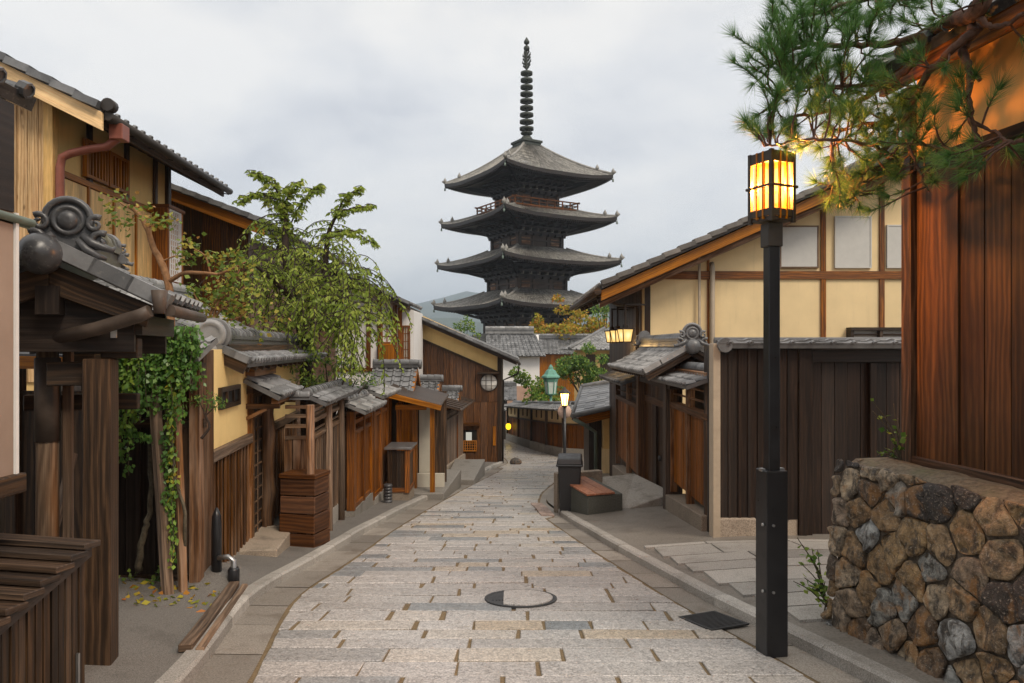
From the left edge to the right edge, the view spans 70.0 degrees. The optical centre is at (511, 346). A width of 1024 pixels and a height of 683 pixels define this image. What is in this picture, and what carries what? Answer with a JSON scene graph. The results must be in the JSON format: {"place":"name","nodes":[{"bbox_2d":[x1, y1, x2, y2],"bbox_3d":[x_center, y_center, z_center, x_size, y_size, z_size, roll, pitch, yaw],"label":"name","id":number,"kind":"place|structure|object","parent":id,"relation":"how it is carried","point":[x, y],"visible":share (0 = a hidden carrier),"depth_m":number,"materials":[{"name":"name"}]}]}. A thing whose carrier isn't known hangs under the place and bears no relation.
{"place":"outdoors","nodes":[
{"label":"outdoors","id":0,"kind":"place"},
{"bbox_2d":[85,462,496,682],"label":"sidewalk","id":1,"kind":"structure","parent":0,"point":[151,636],"depth_m":5.40,"materials":[{"name":"concrete"}]},
{"bbox_2d":[0,533,100,682],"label":"slatted bin","id":2,"kind":"object","parent":1,"relation":"on","point":[42,609],"visible":1,"depth_m":3.33,"materials":[{"name":"brown wood"}]},
{"bbox_2d":[4,352,100,537],"bbox_3d":[-4.200,0.980,5.638,2.002,2.640,0.825,0,0,0],"label":"plank door","id":3,"kind":"structure","parent":1,"relation":"on","point":[19,513],"depth_m":5.77,"materials":[{"name":"black wood"}]},
{"bbox_2d":[60,453,77,523],"bbox_3d":[-3.306,1.053,5.400,0.045,0.518,0.242,0,0,4],"label":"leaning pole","id":4,"kind":"object","parent":3,"relation":"attached to","point":[75,456],"visible":0.21,"depth_m":5.37,"materials":[{"name":"brown wood"}]},
{"bbox_2d":[0,196,206,665],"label":"roofed gate","id":5,"kind":"structure","parent":1,"relation":"on","point":[69,253],"depth_m":4.22,"materials":[{"name":"brown wood"}]},
{"bbox_2d":[119,566,159,584],"bbox_3d":[-3.123,1.979,6.187,0.542,0.292,0.257,0,0,0],"label":"ground plant","id":6,"kind":"object","parent":1,"relation":"on","point":[154,578],"visible":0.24,"depth_m":6.18,"materials":[{"name":"green plant"}]},
{"bbox_2d":[81,335,217,594],"bbox_3d":[-3.225,1.200,6.161,1.252,2.600,0.616,0,0,0],"label":"ivy fence","id":7,"kind":"object","parent":1,"relation":"on","point":[133,492],"visible":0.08,"depth_m":6.22,"materials":[{"name":"black wood"}]},
{"bbox_2d":[117,325,206,572],"bbox_3d":[-2.963,0.860,6.045,0.978,2.091,0.384,0,0,0],"label":"ivy","id":8,"kind":"object","parent":7,"relation":"attached to","point":[175,363],"visible":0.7,"depth_m":5.97,"materials":[{"name":"green plant"}]},
{"bbox_2d":[186,390,227,438],"bbox_3d":[-2.566,0.572,6.184,0.344,0.407,0.203,0,0,18],"label":"pine shrub","id":9,"kind":"object","parent":7,"relation":"attached to","point":[209,410],"visible":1,"depth_m":6.18,"materials":[{"name":"green plant"}]},
{"bbox_2d":[61,274,256,390],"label":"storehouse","id":10,"kind":"structure","parent":1,"relation":"on","point":[179,289],"depth_m":9.88,"materials":[{"name":"grey tile"}]},
{"bbox_2d":[122,579,215,611],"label":"fallen leaves","id":11,"kind":"object","parent":1,"relation":"on","point":[146,602],"visible":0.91,"depth_m":5.79,"materials":[{"name":"yellow plant"}]},
{"bbox_2d":[98,187,260,324],"bbox_3d":[-3.438,0.050,7.569,1.690,3.383,0.369,0,0,0],"label":"slender tree","id":12,"kind":"object","parent":1,"relation":"on","point":[168,280],"visible":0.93,"depth_m":7.56,"materials":[{"name":"green plant"}]},
{"bbox_2d":[178,581,247,652],"bbox_3d":[-2.186,1.969,5.449,0.156,0.234,1.860,0,0,-12],"label":"timber edging","id":13,"kind":"object","parent":1,"relation":"on","point":[192,637],"visible":0.99,"depth_m":5.17,"materials":[{"name":"brown wood"}]},
{"bbox_2d":[211,508,239,582],"bbox_3d":[-2.519,1.797,6.422,0.269,0.750,0.099,0,0,15],"label":"standpipe","id":14,"kind":"object","parent":1,"relation":"on","point":[217,557],"visible":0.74,"depth_m":6.41,"materials":[{"name":"black metal"}]},
{"bbox_2d":[176,258,290,345],"bbox_3d":[-3.356,0.188,8.734,1.375,2.481,0.753,0,0,-15],"label":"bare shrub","id":15,"kind":"object","parent":1,"relation":"on","point":[232,277],"visible":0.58,"depth_m":8.59,"materials":[{"name":"green plant"}]},
{"bbox_2d":[181,318,326,574],"bbox_3d":[-3.126,1.490,9.374,0.985,3.560,6.101,0,0,-6],"label":"gatehouse","id":16,"kind":"object","parent":1,"relation":"on","point":[248,378],"visible":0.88,"depth_m":7.88,"materials":[{"name":"yellow paint"}]},
{"bbox_2d":[218,384,240,409],"bbox_3d":[-2.871,0.505,7.400,0.068,0.214,0.722,0,0,-6],"label":"window","id":17,"kind":"structure","parent":16,"relation":"in","point":[232,393],"depth_m":7.41,"materials":[{"name":"brown wood"}]},
{"bbox_2d":[253,392,263,536],"bbox_3d":[-2.994,1.600,8.582,0.094,2.140,0.719,0,0,-6],"label":"door","id":18,"kind":"structure","parent":16,"relation":"in","point":[258,397],"depth_m":8.47,"materials":[{"name":"black wood"}]},
{"bbox_2d":[240,525,296,556],"bbox_3d":[-2.750,2.312,8.227,0.460,0.362,1.060,0,0,-6],"label":"stone step","id":19,"kind":"object","parent":1,"relation":"on","point":[271,541],"visible":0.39,"depth_m":8.01,"materials":[{"name":"beige stone"}]},
{"bbox_2d":[279,509,329,547],"bbox_3d":[-2.434,2.146,8.600,0.447,0.419,0.380,0,0,14],"label":"wooden crate","id":20,"kind":"object","parent":1,"relation":"on","point":[317,524],"visible":0.67,"depth_m":8.43,"materials":[{"name":"brown wood"}]},
{"bbox_2d":[279,469,329,514],"bbox_3d":[-2.434,1.699,8.600,0.456,0.454,0.392,0,0,12],"label":"wooden crate","id":21,"kind":"object","parent":20,"relation":"on","point":[294,483],"visible":0.98,"depth_m":8.44,"materials":[{"name":"brown wood"}]},
{"bbox_2d":[199,170,413,435],"bbox_3d":[-3.120,-0.151,11.041,3.187,5.321,3.543,0,0,0],"label":"weeping cherry","id":22,"kind":"object","parent":1,"relation":"on","point":[314,294],"visible":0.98,"depth_m":11.19,"materials":[{"name":"green plant"}]},
{"bbox_2d":[284,378,362,534],"bbox_3d":[-2.573,1.858,10.068,0.604,2.725,3.353,0,0,-4],"label":"coped fence","id":23,"kind":"object","parent":1,"relation":"on","point":[312,450],"visible":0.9,"depth_m":9.49,"materials":[{"name":"brown wood"}]},
{"bbox_2d":[290,342,383,420],"bbox_3d":[-2.579,1.171,11.115,0.792,2.485,1.783,0,0,36],"label":"pine shrub","id":24,"kind":"object","parent":1,"relation":"on","point":[322,379],"visible":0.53,"depth_m":10.85,"materials":[{"name":"green plant"}]},
{"bbox_2d":[315,389,386,516],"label":"gate wing","id":25,"kind":"structure","parent":1,"relation":"on","point":[363,404],"depth_m":11.45,"materials":[{"name":"brown wood"}]},
{"bbox_2d":[344,378,401,504],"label":"gate wing","id":26,"kind":"structure","parent":1,"relation":"on","point":[380,441],"depth_m":13.25,"materials":[{"name":"brown wood"}]},
{"bbox_2d":[384,483,391,502],"bbox_3d":[-2.204,2.604,13.000,0.160,0.325,0.152,0,0,0],"label":"tile stack","id":27,"kind":"object","parent":1,"relation":"on","point":[387,492],"visible":1,"depth_m":12.94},
{"bbox_2d":[370,359,421,450],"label":"tiled gate","id":28,"kind":"structure","parent":1,"relation":"on","point":[408,379],"depth_m":15.31,"materials":[{"name":"grey tile"}]},
{"bbox_2d":[384,442,416,499],"bbox_3d":[-2.085,2.486,13.740,0.500,1.285,0.800,0,0,0],"label":"counter box","id":29,"kind":"object","parent":1,"relation":"on","point":[401,472],"visible":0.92,"depth_m":13.40,"materials":[{"name":"brown wood"}]},
{"bbox_2d":[414,469,460,499],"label":"stone ramp","id":30,"kind":"structure","parent":1,"relation":"on","point":[453,484],"depth_m":14.80,"materials":[{"name":"grey stone"}]},
{"bbox_2d":[389,383,448,491],"bbox_3d":[-1.923,1.963,14.812,1.197,2.540,1.275,0,0,0],"label":"entrance porch","id":31,"kind":"object","parent":30,"relation":"on","point":[421,420],"visible":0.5,"depth_m":14.92,"materials":[{"name":"brown wood"}]},
{"bbox_2d":[442,385,462,457],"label":"tiled gate","id":32,"kind":"structure","parent":1,"relation":"on","point":[453,391],"depth_m":23.02,"materials":[{"name":"grey tile"}]},
{"bbox_2d":[447,396,474,468],"bbox_3d":[-1.865,2.923,22.400,1.150,3.263,7.600,0,0,0],"label":"street fence","id":33,"kind":"object","parent":1,"relation":"on","point":[460,406],"visible":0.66,"depth_m":21.74,"materials":[{"name":"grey wood"}]},
{"bbox_2d":[451,459,484,484],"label":"stone ramp","id":34,"kind":"structure","parent":1,"relation":"on","point":[472,471],"depth_m":19.36,"materials":[{"name":"grey stone"}]},
{"bbox_2d":[0,0,972,303],"label":"sky","id":35,"kind":"structure","parent":0,"point":[394,99],"materials":[{"name":"white"}]},
{"bbox_2d":[410,291,608,322],"bbox_3d":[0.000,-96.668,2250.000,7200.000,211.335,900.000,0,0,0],"label":"mountain","id":36,"kind":"structure","parent":0,"point":[427,309],"depth_m":2196.83,"materials":[{"name":"grey"}]},
{"bbox_2d":[430,318,608,335],"bbox_3d":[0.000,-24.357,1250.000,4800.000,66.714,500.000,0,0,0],"label":"hills","id":37,"kind":"structure","parent":0,"point":[449,322],"depth_m":1301.82,"materials":[{"name":"grey"}]},
{"bbox_2d":[223,440,819,682],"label":"road","id":38,"kind":"structure","parent":0,"point":[306,649],"depth_m":5.64,"materials":[{"name":"stone"}]},
{"bbox_2d":[155,461,502,682],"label":"kerb","id":39,"kind":"structure","parent":38,"relation":"on","point":[187,666],"depth_m":6.38,"materials":[{"name":"stone"}]},
{"bbox_2d":[192,459,506,682],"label":"gutter","id":40,"kind":"object","parent":38,"relation":"on","point":[251,631],"visible":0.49,"depth_m":5.81,"materials":[{"name":"concrete"}]},
{"bbox_2d":[510,458,521,463],"bbox_3d":[0.130,4.107,26.200,0.436,0.260,0.394,0,0,0],"label":"boulder","id":41,"kind":"object","parent":38,"relation":"on","point":[515,461],"visible":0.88,"depth_m":26.06,"materials":[{"name":"stone"}]},
{"bbox_2d":[485,589,556,609],"bbox_3d":[0.075,2.148,6.231,0.616,0.032,0.616,0,-6,0],"label":"manhole cover","id":42,"kind":"object","parent":38,"relation":"on","point":[518,598],"visible":0.98,"depth_m":6.17,"materials":[{"name":"metal"}]},
{"bbox_2d":[531,503,553,516],"bbox_3d":[0.519,2.801,12.576,0.234,0.204,1.770,0,0,-4],"label":"road edging","id":43,"kind":"object","parent":38,"relation":"on","point":[542,509],"visible":0.93,"depth_m":12.43,"materials":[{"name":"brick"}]},
{"bbox_2d":[558,387,570,452],"bbox_3d":[1.908,2.899,26.500,0.500,2.878,0.381,0,0,0],"label":"street lamp","id":44,"kind":"object","parent":38,"relation":"on","point":[564,410],"visible":0.88,"depth_m":26.46,"materials":[{"name":"black metal"}]},
{"bbox_2d":[504,439,864,682],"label":"gutter","id":45,"kind":"object","parent":38,"relation":"on","point":[814,667],"visible":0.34,"depth_m":6.20,"materials":[{"name":"concrete"}]},
{"bbox_2d":[678,610,748,630],"bbox_3d":[1.519,2.071,5.524,0.340,0.016,0.408,0,-6,-22],"label":"drain grate","id":46,"kind":"object","parent":45,"relation":"on","point":[712,620],"visible":1,"depth_m":5.50,"materials":[{"name":"metal"}]},
{"bbox_2d":[745,148,797,657],"bbox_3d":[1.697,0.409,4.780,0.234,3.342,0.234,0,0,-25],"label":"street lamp","id":47,"kind":"object","parent":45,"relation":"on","point":[772,213],"visible":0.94,"depth_m":4.73,"materials":[{"name":"black metal"}]},
{"bbox_2d":[558,508,919,682],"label":"kerb","id":48,"kind":"structure","parent":38,"relation":"on","point":[856,665],"depth_m":5.55,"materials":[{"name":"stone"}]},
{"bbox_2d":[547,457,609,505],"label":"pavement","id":49,"kind":"structure","parent":0,"point":[550,497],"depth_m":15.07,"materials":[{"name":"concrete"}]},
{"bbox_2d":[569,506,947,682],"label":"pavement","id":50,"kind":"structure","parent":0,"point":[640,528],"depth_m":8.52,"materials":[{"name":"grey stone"}]},
{"bbox_2d":[556,453,582,511],"bbox_3d":[0.940,2.244,11.900,0.430,0.959,0.500,0,0,6],"label":"trash bin","id":51,"kind":"object","parent":50,"relation":"on","point":[569,465],"visible":0.85,"depth_m":11.70,"materials":[{"name":"plastic"}]},
{"bbox_2d":[554,469,662,514],"bbox_3d":[1.644,2.582,11.992,1.590,0.950,1.320,0,0,-20],"label":"stone bench","id":52,"kind":"object","parent":50,"relation":"on","point":[594,492],"visible":0.56,"depth_m":11.68,"materials":[{"name":"wood"},{"name":"dark stone"},{"name":"concrete"}]},
{"bbox_2d":[598,323,708,530],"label":"roofed gate","id":53,"kind":"structure","parent":50,"relation":"on","point":[659,432],"depth_m":11.07,"materials":[{"name":"brown wood"}]},
{"bbox_2d":[644,383,662,487],"bbox_3d":[2.475,1.785,12.400,0.110,2.270,2.200,0,0,0],"label":"door","id":54,"kind":"structure","parent":53,"relation":"in","point":[653,397],"depth_m":12.69,"materials":[{"name":"brown wood"}]},
{"bbox_2d":[644,539,837,622],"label":"pavement flagstones","id":55,"kind":"object","parent":50,"relation":"on","point":[733,565],"visible":0.21,"depth_m":7.00,"materials":[{"name":"stone"}]},
{"bbox_2d":[793,537,829,606],"bbox_3d":[2.196,1.647,5.305,0.312,0.531,0.148,0,0,-16],"label":"weed","id":56,"kind":"object","parent":55,"relation":"on","point":[820,587],"visible":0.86,"depth_m":5.31,"materials":[{"name":"green plant"}]},
{"bbox_2d":[819,595,828,610],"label":"weed","id":57,"kind":"object","parent":55,"relation":"on","point":[825,599],"visible":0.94,"depth_m":5.17,"materials":[{"name":"green plant"}]},
{"bbox_2d":[704,337,900,537],"bbox_3d":[4.885,1.270,8.783,5.070,2.760,0.724,0,0,0],"label":"dark fence","id":58,"kind":"object","parent":50,"relation":"on","point":[830,387],"visible":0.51,"depth_m":8.60,"materials":[{"name":"brown wood"}]},
{"bbox_2d":[813,362,900,533],"bbox_3d":[4.535,1.276,8.723,2.012,2.227,0.054,0,0,0],"label":"door","id":59,"kind":"structure","parent":58,"relation":"in","point":[840,389],"depth_m":8.70,"materials":[{"name":"brown wood"}]},
{"bbox_2d":[820,457,1023,682],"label":"rubble wall","id":60,"kind":"structure","parent":50,"relation":"on","point":[925,571],"depth_m":4.22,"materials":[{"name":"stone"}]},
{"bbox_2d":[718,0,1023,221],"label":"pine tree","id":61,"kind":"object","parent":60,"relation":"on","point":[789,69],"visible":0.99,"depth_m":4.44,"materials":[{"name":"green plant"}]},
{"bbox_2d":[870,398,906,459],"bbox_3d":[2.576,0.574,5.022,0.266,0.443,0.125,0,0,-20],"label":"plant","id":62,"kind":"object","parent":60,"relation":"on","point":[898,448],"visible":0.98,"depth_m":5.02,"materials":[{"name":"green plant"}]},
{"bbox_2d":[860,0,1023,488],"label":"wooden storehouse","id":63,"kind":"structure","parent":60,"relation":"on","point":[962,329],"depth_m":4.53,"materials":[{"name":"brown wood"}]},
{"bbox_3d":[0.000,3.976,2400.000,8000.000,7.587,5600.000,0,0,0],"label":"ground","id":64,"kind":"structure","parent":0,"visible":0},
{"bbox_2d":[0,66,36,498],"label":"corner building","id":65,"kind":"structure","parent":64,"relation":"on","point":[20,93],"depth_m":3.30,"materials":[{"name":"brown paint"}]},
{"bbox_2d":[0,51,232,390],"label":"townhouse","id":66,"kind":"structure","parent":64,"relation":"on","point":[74,142],"depth_m":11.04,"materials":[{"name":"paint"}]},
{"bbox_2d":[150,204,184,284],"bbox_3d":[-6.495,-1.892,13.793,0.360,1.462,0.733,0,0,-3],"label":"window","id":67,"kind":"structure","parent":66,"relation":"in","point":[165,240],"depth_m":13.48,"materials":[{"name":"white wood"}]},
{"bbox_2d":[171,183,353,435],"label":"boarded house","id":68,"kind":"structure","parent":64,"relation":"on","point":[222,226],"depth_m":16.00,"materials":[{"name":"brown wood"}]},
{"bbox_2d":[275,242,422,413],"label":"white house","id":69,"kind":"structure","parent":64,"relation":"on","point":[412,345],"depth_m":24.30,"materials":[{"name":"paint"}]},
{"bbox_2d":[381,324,392,343],"bbox_3d":[-4.143,-0.462,24.275,0.413,0.729,0.058,0,0,0],"label":"window","id":70,"kind":"structure","parent":69,"relation":"in","point":[383,333],"depth_m":24.27,"materials":[{"name":"white paper"}]},
{"bbox_2d":[401,325,409,359],"bbox_3d":[-3.524,-0.036,24.275,0.292,1.336,0.058,0,0,0],"label":"window","id":71,"kind":"structure","parent":69,"relation":"in","point":[405,333],"depth_m":24.25,"materials":[{"name":"red wood"}]},
{"bbox_2d":[420,374,443,390],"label":"tiled gate","id":72,"kind":"structure","parent":64,"relation":"on","point":[430,381],"depth_m":19.01,"materials":[{"name":"grey tile"}]},
{"bbox_2d":[453,316,480,339],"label":"green tree","id":73,"kind":"object","parent":64,"relation":"on","point":[469,328],"visible":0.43,"depth_m":51.98,"materials":[{"name":"green plant"}]},
{"bbox_2d":[422,316,520,461],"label":"plank house","id":74,"kind":"structure","parent":64,"relation":"on","point":[473,366],"depth_m":27.00,"materials":[{"name":"brown wood"}]},
{"bbox_2d":[463,430,476,450],"bbox_3d":[-1.552,3.470,26.973,0.513,0.783,0.054,0,0,0],"label":"shop window","id":75,"kind":"structure","parent":74,"relation":"in","point":[469,436],"depth_m":26.98,"materials":[{"name":"orange wood"}]},
{"bbox_2d":[480,374,496,391],"bbox_3d":[-0.851,1.323,26.993,0.670,0.670,0.055,0,0,0],"label":"round window","id":76,"kind":"structure","parent":74,"relation":"in","point":[488,382],"depth_m":26.98,"materials":[{"name":"paper"}]},
{"bbox_2d":[504,381,516,438],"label":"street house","id":77,"kind":"structure","parent":64,"relation":"on","point":[510,390],"depth_m":45.69,"materials":[{"name":"white paint"}]},
{"bbox_2d":[485,326,545,403],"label":"white storehouse","id":78,"kind":"structure","parent":64,"relation":"on","point":[522,343],"depth_m":60.31,"materials":[{"name":"tile"}]},
{"bbox_2d":[431,37,624,341],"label":"pagoda","id":79,"kind":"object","parent":64,"relation":"on","point":[526,225],"visible":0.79,"depth_m":91.69,"materials":[{"name":"tile"}]},
{"bbox_2d":[508,366,560,404],"bbox_3d":[1.135,2.974,37.334,2.517,4.039,2.317,0,0,-39],"label":"green shrub","id":80,"kind":"object","parent":64,"relation":"on","point":[538,393],"visible":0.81,"depth_m":37.16,"materials":[{"name":"green plant"}]},
{"bbox_2d":[504,400,583,456],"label":"curved wall","id":81,"kind":"structure","parent":64,"relation":"on","point":[537,425],"depth_m":32.34,"materials":[{"name":"wood"}]},
{"bbox_2d":[506,415,510,429],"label":"paper lantern","id":82,"kind":"object","parent":81,"relation":"hanging from","point":[508,425],"visible":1,"depth_m":40.13,"materials":[{"name":"yellow paper"}]},
{"bbox_2d":[542,364,559,400],"bbox_3d":[1.738,2.846,32.800,0.840,4.097,0.727,0,0,0],"label":"copper lantern","id":83,"kind":"object","parent":64,"relation":"on","point":[550,376],"visible":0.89,"depth_m":32.60,"materials":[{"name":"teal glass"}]},
{"bbox_2d":[536,334,589,400],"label":"tiled house","id":84,"kind":"structure","parent":64,"relation":"on","point":[552,345],"depth_m":66.00,"materials":[{"name":"grey wood"}]},
{"bbox_2d":[530,293,608,339],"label":"maple tree","id":85,"kind":"object","parent":64,"relation":"on","point":[591,327],"visible":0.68,"depth_m":69.62,"materials":[{"name":"yellow plant"}]},
{"bbox_2d":[554,341,608,396],"bbox_3d":[3.842,2.429,40.080,3.415,5.544,2.061,0,0,-9],"label":"green tree","id":86,"kind":"object","parent":64,"relation":"on","point":[580,362],"visible":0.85,"depth_m":39.77,"materials":[{"name":"green plant"}]},
{"bbox_2d":[561,327,608,400],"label":"hip roof house","id":87,"kind":"structure","parent":64,"relation":"on","point":[597,338],"depth_m":46.00,"materials":[{"name":"tile"}]},
{"bbox_2d":[570,380,609,472],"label":"house","id":88,"kind":"structure","parent":64,"relation":"on","point":[590,413],"depth_m":20.44,"materials":[{"name":"grey tile"}]},
{"bbox_2d":[588,304,608,327],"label":"green tree","id":89,"kind":"object","parent":64,"relation":"on","point":[603,309],"visible":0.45,"depth_m":61.77,"materials":[{"name":"green plant"}]},
{"bbox_2d":[569,141,900,493],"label":"townhouse","id":90,"kind":"structure","parent":64,"relation":"on","point":[840,274],"depth_m":14.50,"materials":[{"name":"beige paint"}]},
{"bbox_2d":[604,309,627,342],"bbox_3d":[2.390,-0.461,16.263,0.630,0.765,0.260,0,0,-20],"label":"wall lantern","id":91,"kind":"object","parent":90,"relation":"attached to","point":[608,336],"depth_m":16.19,"materials":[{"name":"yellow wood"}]},
{"bbox_2d":[609,306,633,342],"bbox_3d":[2.390,-0.461,15.413,0.630,0.765,0.260,0,0,-20],"label":"wall lantern","id":92,"kind":"object","parent":90,"relation":"attached to","point":[614,335],"depth_m":15.33,"materials":[{"name":"yellow glass"}]},
{"bbox_2d":[616,303,647,342],"bbox_3d":[2.390,-0.461,14.363,0.630,0.765,0.260,0,0,-20],"label":"wall lantern","id":93,"kind":"object","parent":90,"relation":"attached to","point":[625,333],"depth_m":14.24,"materials":[{"name":"yellow glass"}]},
{"bbox_2d":[846,327,900,336],"bbox_3d":[7.228,0.000,14.390,1.204,0.754,0.220,0,0,0],"label":"low window","id":94,"kind":"structure","parent":90,"relation":"in","point":[850,331],"depth_m":14.38,"materials":[{"name":"brown wood"}]}
]}

